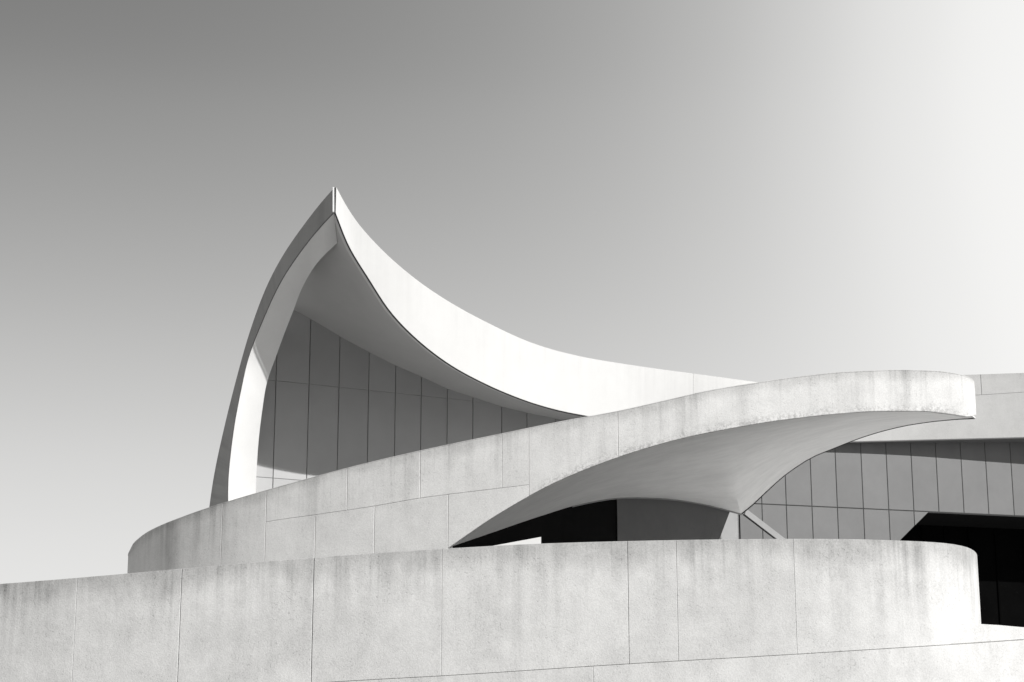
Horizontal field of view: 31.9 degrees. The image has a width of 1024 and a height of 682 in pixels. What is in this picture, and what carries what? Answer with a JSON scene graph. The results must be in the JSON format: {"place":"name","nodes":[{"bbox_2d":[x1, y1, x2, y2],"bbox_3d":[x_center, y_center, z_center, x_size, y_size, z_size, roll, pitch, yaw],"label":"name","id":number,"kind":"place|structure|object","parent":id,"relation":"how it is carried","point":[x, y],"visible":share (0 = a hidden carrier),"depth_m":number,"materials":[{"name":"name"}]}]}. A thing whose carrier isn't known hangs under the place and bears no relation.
{"place":"outdoors","nodes":[
{"label":"outdoors","id":0,"kind":"place"},
{"bbox_2d":[209,187,755,506],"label":"arched shell building","id":1,"kind":"structure","parent":0,"point":[362,347],"depth_m":53.60,"materials":[{"name":"concrete"}]},
{"bbox_2d":[0,0,1023,583],"label":"sky","id":2,"kind":"structure","parent":0,"point":[747,190],"materials":[{"name":"grey"}]},
{"label":"ground","id":3,"kind":"structure","parent":0,"visible":0},
{"bbox_2d":[0,539,1023,681],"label":"curved wall","id":4,"kind":"structure","parent":3,"relation":"on","point":[788,610],"depth_m":29.93,"materials":[{"name":"concrete"}]},
{"bbox_2d":[494,537,540,545],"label":"stair parapet","id":5,"kind":"structure","parent":4,"relation":"on","point":[534,541],"depth_m":34.76,"materials":[{"name":"white concrete"}]},
{"bbox_2d":[948,622,1023,644],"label":"ledge wall","id":6,"kind":"structure","parent":4,"relation":"on","point":[963,633],"depth_m":30.29,"materials":[{"name":"concrete"}]},
{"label":"terrace","id":7,"kind":"structure","parent":3,"relation":"on","visible":0},
{"bbox_2d":[127,370,975,572],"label":"ramp wall","id":8,"kind":"structure","parent":7,"relation":"on","point":[740,449],"depth_m":36.44,"materials":[{"name":"concrete"}]},
{"bbox_2d":[453,499,740,547],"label":"canopy support wall","id":9,"kind":"structure","parent":8,"relation":"attached to","point":[629,520],"depth_m":46.26,"materials":[{"name":"paint"}]},
{"bbox_2d":[720,512,737,538],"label":"pale pier","id":10,"kind":"structure","parent":7,"relation":"on","point":[730,530],"depth_m":54.83,"materials":[{"name":"paint"}]},
{"bbox_2d":[743,510,784,538],"bbox_3d":[8.063,5.957,54.205,3.336,1.472,0.072,13,-18,-43],"label":"diagonal brace","id":11,"kind":"object","parent":10,"relation":"attached to","point":[760,524],"visible":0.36,"depth_m":53.70,"materials":[{"name":"concrete"}]},
{"bbox_2d":[737,373,1023,642],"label":"side building","id":12,"kind":"structure","parent":7,"relation":"on","point":[959,482],"depth_m":58.89,"materials":[{"name":"paint"}]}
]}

